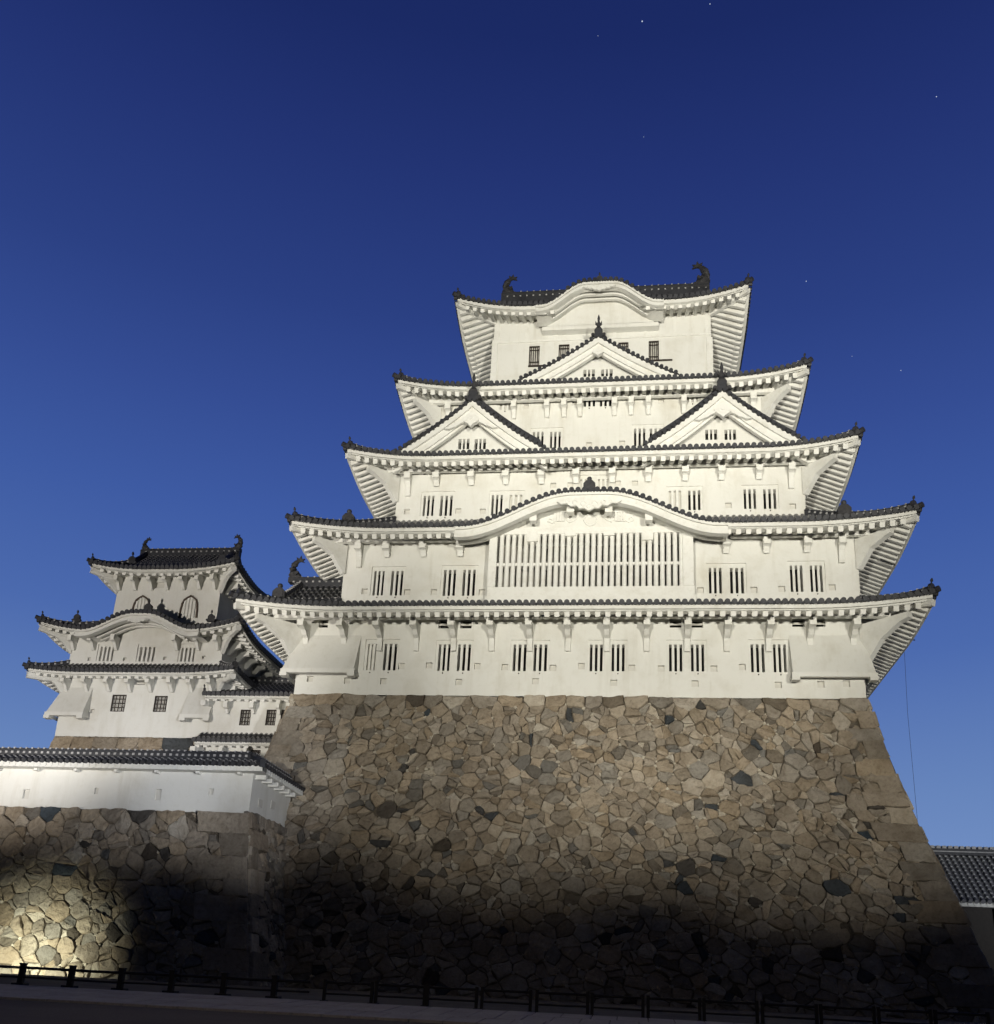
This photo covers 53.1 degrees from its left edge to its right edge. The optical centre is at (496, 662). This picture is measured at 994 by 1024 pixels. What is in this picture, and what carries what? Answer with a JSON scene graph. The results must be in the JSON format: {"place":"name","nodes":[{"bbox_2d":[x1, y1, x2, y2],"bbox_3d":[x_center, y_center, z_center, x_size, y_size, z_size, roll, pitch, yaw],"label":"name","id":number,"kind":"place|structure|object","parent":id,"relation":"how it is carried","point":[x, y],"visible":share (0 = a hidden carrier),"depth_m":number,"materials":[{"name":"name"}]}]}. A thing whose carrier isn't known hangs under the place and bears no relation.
{"place":"outdoors","nodes":[
{"label":"outdoors","id":0,"kind":"place"},
{"bbox_2d":[0,999,441,1023],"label":"forecourt","id":1,"kind":"structure","parent":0,"point":[25,1012],"depth_m":17.79,"materials":[{"name":"grey"}]},
{"bbox_2d":[0,984,746,1023],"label":"pavement","id":2,"kind":"structure","parent":0,"point":[389,1012],"depth_m":20.51,"materials":[{"name":"grey"}]},
{"bbox_2d":[0,973,993,1023],"bbox_3d":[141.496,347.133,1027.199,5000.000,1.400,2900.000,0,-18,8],"label":"ground","id":3,"kind":"structure","parent":0,"point":[314,994],"depth_m":26.55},
{"bbox_2d":[50,736,205,750],"bbox_3d":[-19.668,11.497,56.075,10.765,12.883,10.457,0,-18,8],"label":"turret stone base","id":4,"kind":"object","parent":3,"relation":"on","point":[125,743],"visible":0.02,"depth_m":53.90,"materials":[{"name":"beige stone"}]},
{"bbox_2d":[22,534,290,737],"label":"keep","id":5,"kind":"structure","parent":4,"relation":"on","point":[161,645],"depth_m":55.25,"materials":[{"name":"white paint"}]},
{"bbox_2d":[96,644,114,662],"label":"window","id":6,"kind":"structure","parent":5,"relation":"in","point":[106,652],"depth_m":56.05,"materials":[{"name":"white paint"}]},
{"bbox_2d":[110,695,126,711],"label":"window","id":7,"kind":"structure","parent":5,"relation":"in","point":[118,702],"depth_m":54.93,"materials":[{"name":"white paint"}]},
{"bbox_2d":[132,595,147,609],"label":"bell window","id":8,"kind":"structure","parent":5,"relation":"in","point":[139,603],"depth_m":56.56,"materials":[{"name":"white paint"}]},
{"bbox_2d":[136,644,156,663],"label":"window","id":9,"kind":"structure","parent":5,"relation":"in","point":[145,652],"depth_m":55.71,"materials":[{"name":"white paint"}]},
{"bbox_2d":[153,696,167,711],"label":"window","id":10,"kind":"structure","parent":5,"relation":"in","point":[160,702],"depth_m":54.58,"materials":[{"name":"white paint"}]},
{"bbox_2d":[177,644,196,663],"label":"window","id":11,"kind":"structure","parent":5,"relation":"in","point":[187,652],"depth_m":55.37,"materials":[{"name":"white paint"}]},
{"bbox_2d":[178,595,197,617],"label":"bell window","id":12,"kind":"structure","parent":5,"relation":"in","point":[189,605],"depth_m":56.04,"materials":[{"name":"white paint"}]},
{"bbox_2d":[0,806,287,986],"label":"front stone wall","id":13,"kind":"structure","parent":3,"relation":"on","point":[166,891],"depth_m":38.25,"materials":[{"name":"stone"}]},
{"bbox_2d":[0,747,304,826],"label":"plaster wall","id":14,"kind":"structure","parent":13,"relation":"on","point":[184,780],"depth_m":40.46,"materials":[{"name":"white paint"}]},
{"bbox_2d":[0,963,310,998],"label":"post and rail fence","id":15,"kind":"object","parent":3,"relation":"on","point":[72,970],"visible":0.82,"depth_m":23.54,"materials":[{"name":"paint"}]},
{"bbox_2d":[320,979,374,1003],"bbox_3d":[-3.421,7.590,22.894,1.222,0.520,0.320,0,-18,8],"label":"fence panel","id":16,"kind":"object","parent":3,"relation":"on","point":[371,984],"visible":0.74,"depth_m":22.90,"materials":[{"name":"paint"}]},
{"bbox_2d":[371,982,426,1005],"bbox_3d":[-2.206,7.590,22.715,1.233,0.520,0.320,0,-18,8],"label":"fence panel","id":17,"kind":"object","parent":3,"relation":"on","point":[377,985],"visible":0.75,"depth_m":22.72,"materials":[{"name":"paint"}]},
{"bbox_2d":[425,984,478,1008],"bbox_3d":[-1.018,7.590,22.529,1.225,0.520,0.320,0,-18,8],"label":"fence panel","id":18,"kind":"object","parent":3,"relation":"on","point":[429,987],"visible":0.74,"depth_m":22.53,"materials":[{"name":"paint"}]},
{"bbox_2d":[480,987,532,1011],"bbox_3d":[0.207,7.593,22.351,1.197,0.520,0.320,0,-18,9],"label":"fence panel","id":19,"kind":"object","parent":3,"relation":"on","point":[529,992],"visible":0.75,"depth_m":22.36,"materials":[{"name":"paint"}]},
{"bbox_2d":[534,990,589,1014],"bbox_3d":[1.454,7.602,22.198,1.235,0.520,0.320,0,-18,8],"label":"fence panel","id":20,"kind":"object","parent":3,"relation":"on","point":[538,992],"visible":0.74,"depth_m":22.20,"materials":[{"name":"paint"}]},
{"bbox_2d":[590,993,644,1017],"bbox_3d":[2.666,7.612,22.025,1.216,0.520,0.320,0,-18,9],"label":"fence panel","id":21,"kind":"object","parent":3,"relation":"on","point":[642,998],"visible":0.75,"depth_m":22.03,"materials":[{"name":"paint"}]},
{"bbox_2d":[264,693,993,1022],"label":"keep stone base","id":22,"kind":"object","parent":3,"relation":"on","point":[772,850],"visible":0.86,"depth_m":40.88,"materials":[{"name":"stone"}]},
{"bbox_2d":[190,676,294,756],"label":"passage building","id":23,"kind":"structure","parent":22,"relation":"on","point":[244,720],"depth_m":53.02,"materials":[{"name":"white paint"}]},
{"bbox_2d":[239,710,250,724],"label":"window","id":24,"kind":"structure","parent":23,"relation":"in","point":[245,715],"depth_m":53.32,"materials":[{"name":"white paint"}]},
{"bbox_2d":[265,710,276,724],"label":"window","id":25,"kind":"structure","parent":23,"relation":"in","point":[270,714],"depth_m":53.12,"materials":[{"name":"white paint"}]},
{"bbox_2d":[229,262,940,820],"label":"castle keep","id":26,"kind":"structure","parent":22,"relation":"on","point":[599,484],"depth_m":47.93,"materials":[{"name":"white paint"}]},
{"bbox_2d":[363,639,399,672],"bbox_3d":[-5.440,-0.206,47.348,1.658,1.705,0.625,0,-18,8],"label":"window","id":27,"kind":"structure","parent":26,"relation":"in","point":[386,659],"depth_m":47.31,"materials":[{"name":"white paint"}]},
{"bbox_2d":[370,566,405,597],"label":"window","id":28,"kind":"structure","parent":26,"relation":"in","point":[384,580],"depth_m":49.19,"materials":[{"name":"white paint"}]},
{"bbox_2d":[420,491,454,517],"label":"window","id":29,"kind":"structure","parent":26,"relation":"in","point":[436,503],"depth_m":52.04,"materials":[{"name":"white paint"}]},
{"bbox_2d":[434,640,473,673],"bbox_3d":[-1.984,-0.179,46.856,1.779,1.688,0.625,0,-18,8],"label":"window","id":30,"kind":"structure","parent":26,"relation":"in","point":[445,660],"depth_m":46.85,"materials":[{"name":"white paint"}]},
{"bbox_2d":[440,565,477,597],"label":"window","id":31,"kind":"structure","parent":26,"relation":"in","point":[456,580],"depth_m":48.72,"materials":[{"name":"white paint"}]},
{"bbox_2d":[497,403,511,411],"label":"window","id":32,"kind":"structure","parent":26,"relation":"in","point":[501,406],"depth_m":54.98,"materials":[{"name":"white paint"}]},
{"bbox_2d":[488,490,524,515],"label":"window","id":33,"kind":"structure","parent":26,"relation":"in","point":[498,500],"depth_m":51.54,"materials":[{"name":"white paint"}]},
{"bbox_2d":[510,640,549,673],"bbox_3d":[1.551,-0.168,46.357,1.827,1.685,0.625,0,-18,8],"label":"window","id":34,"kind":"structure","parent":26,"relation":"in","point":[520,659],"depth_m":46.37,"materials":[{"name":"white paint"}]},
{"bbox_2d":[528,346,546,366],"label":"window","id":35,"kind":"structure","parent":26,"relation":"in","point":[534,351],"depth_m":58.19,"materials":[{"name":"white paint"}]},
{"bbox_2d":[531,427,562,447],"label":"window","id":36,"kind":"structure","parent":26,"relation":"in","point":[551,437],"depth_m":54.01,"materials":[{"name":"white paint"}]},
{"bbox_2d":[558,344,568,357],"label":"window","id":37,"kind":"structure","parent":26,"relation":"in","point":[563,348],"depth_m":58.06,"materials":[{"name":"white paint"}]},
{"bbox_2d":[578,474,610,489],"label":"window","id":38,"kind":"structure","parent":26,"relation":"in","point":[600,480],"depth_m":51.21,"materials":[{"name":"white paint"}]},
{"bbox_2d":[582,400,611,408],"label":"window","id":39,"kind":"structure","parent":26,"relation":"in","point":[592,403],"depth_m":54.28,"materials":[{"name":"white paint"}]},
{"bbox_2d":[587,640,626,673],"bbox_3d":[5.078,-0.161,45.862,1.829,1.679,0.625,0,-18,8],"label":"window","id":40,"kind":"structure","parent":26,"relation":"in","point":[615,660],"depth_m":45.85,"materials":[{"name":"white paint"}]},
{"bbox_2d":[618,342,627,349],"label":"window","id":41,"kind":"structure","parent":26,"relation":"in","point":[625,344],"depth_m":57.58,"materials":[{"name":"white paint"}]},
{"bbox_2d":[632,424,663,445],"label":"window","id":42,"kind":"structure","parent":26,"relation":"in","point":[640,433],"depth_m":53.29,"materials":[{"name":"white paint"}]},
{"bbox_2d":[649,341,671,361],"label":"window","id":43,"kind":"structure","parent":26,"relation":"in","point":[653,345],"depth_m":57.17,"materials":[{"name":"white paint"}]},
{"bbox_2d":[666,486,702,512],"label":"window","id":44,"kind":"structure","parent":26,"relation":"in","point":[682,497],"depth_m":50.30,"materials":[{"name":"white paint"}]},
{"bbox_2d":[666,640,706,673],"bbox_3d":[8.631,-0.155,45.362,1.809,1.672,0.625,0,-18,8],"label":"window","id":45,"kind":"structure","parent":26,"relation":"in","point":[677,660],"depth_m":45.36,"materials":[{"name":"white paint"}]},
{"bbox_2d":[687,397,699,404],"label":"window","id":46,"kind":"structure","parent":26,"relation":"in","point":[689,399],"depth_m":53.54,"materials":[{"name":"white paint"}]},
{"bbox_2d":[706,563,746,595],"bbox_3d":[10.794,-3.797,46.932,1.843,1.689,0.625,0,-18,8],"label":"window","id":47,"kind":"structure","parent":26,"relation":"in","point":[721,578],"depth_m":46.93,"materials":[{"name":"white paint"}]},
{"bbox_2d":[741,484,778,511],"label":"window","id":48,"kind":"structure","parent":26,"relation":"in","point":[752,496],"depth_m":49.77,"materials":[{"name":"white paint"}]},
{"bbox_2d":[748,640,789,674],"bbox_3d":[12.213,-0.139,44.856,1.788,1.703,0.625,0,-18,8],"label":"window","id":49,"kind":"structure","parent":26,"relation":"in","point":[759,660],"depth_m":44.83,"materials":[{"name":"white paint"}]},
{"bbox_2d":[787,561,825,594],"bbox_3d":[14.404,-3.848,46.444,1.692,1.715,0.625,0,-18,8],"label":"window","id":50,"kind":"structure","parent":26,"relation":"in","point":[803,576],"depth_m":46.43,"materials":[{"name":"white paint"}]},
{"bbox_2d":[646,995,701,1020],"bbox_3d":[3.881,7.615,21.853,1.216,0.520,0.320,0,-18,7],"label":"fence panel","id":51,"kind":"object","parent":3,"relation":"on","point":[649,998],"visible":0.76,"depth_m":21.86,"materials":[{"name":"paint"}]},
{"bbox_2d":[702,998,760,1023],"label":"fence panel","id":52,"kind":"object","parent":3,"relation":"on","point":[705,1001],"visible":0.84,"depth_m":21.70,"materials":[{"name":"paint"}]},
{"bbox_2d":[760,1001,818,1023],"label":"fence panel","id":53,"kind":"object","parent":3,"relation":"on","point":[814,1006],"visible":0.99,"depth_m":21.50,"materials":[{"name":"paint"}]},
{"bbox_2d":[819,1004,875,1023],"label":"fence panel","id":54,"kind":"object","parent":3,"relation":"on","point":[871,1009],"visible":1,"depth_m":21.34,"materials":[{"name":"paint"}]},
{"bbox_2d":[876,1007,932,1023],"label":"fence panel","id":55,"kind":"object","parent":3,"relation":"on","point":[928,1012],"visible":1,"depth_m":21.23,"materials":[{"name":"paint"}]},
{"bbox_2d":[930,845,993,970],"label":"gallery building","id":56,"kind":"structure","parent":3,"relation":"on","point":[969,872],"depth_m":50.44,"materials":[{"name":"tile"}]},
{"bbox_2d":[933,1010,990,1023],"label":"fence panel","id":57,"kind":"object","parent":3,"relation":"on","point":[936,1012],"visible":1,"depth_m":21.07,"materials":[{"name":"paint"}]},
{"bbox_2d":[0,0,993,846],"label":"sky","id":58,"kind":"structure","parent":0,"point":[227,227],"materials":[{"name":"blue"}]}
]}

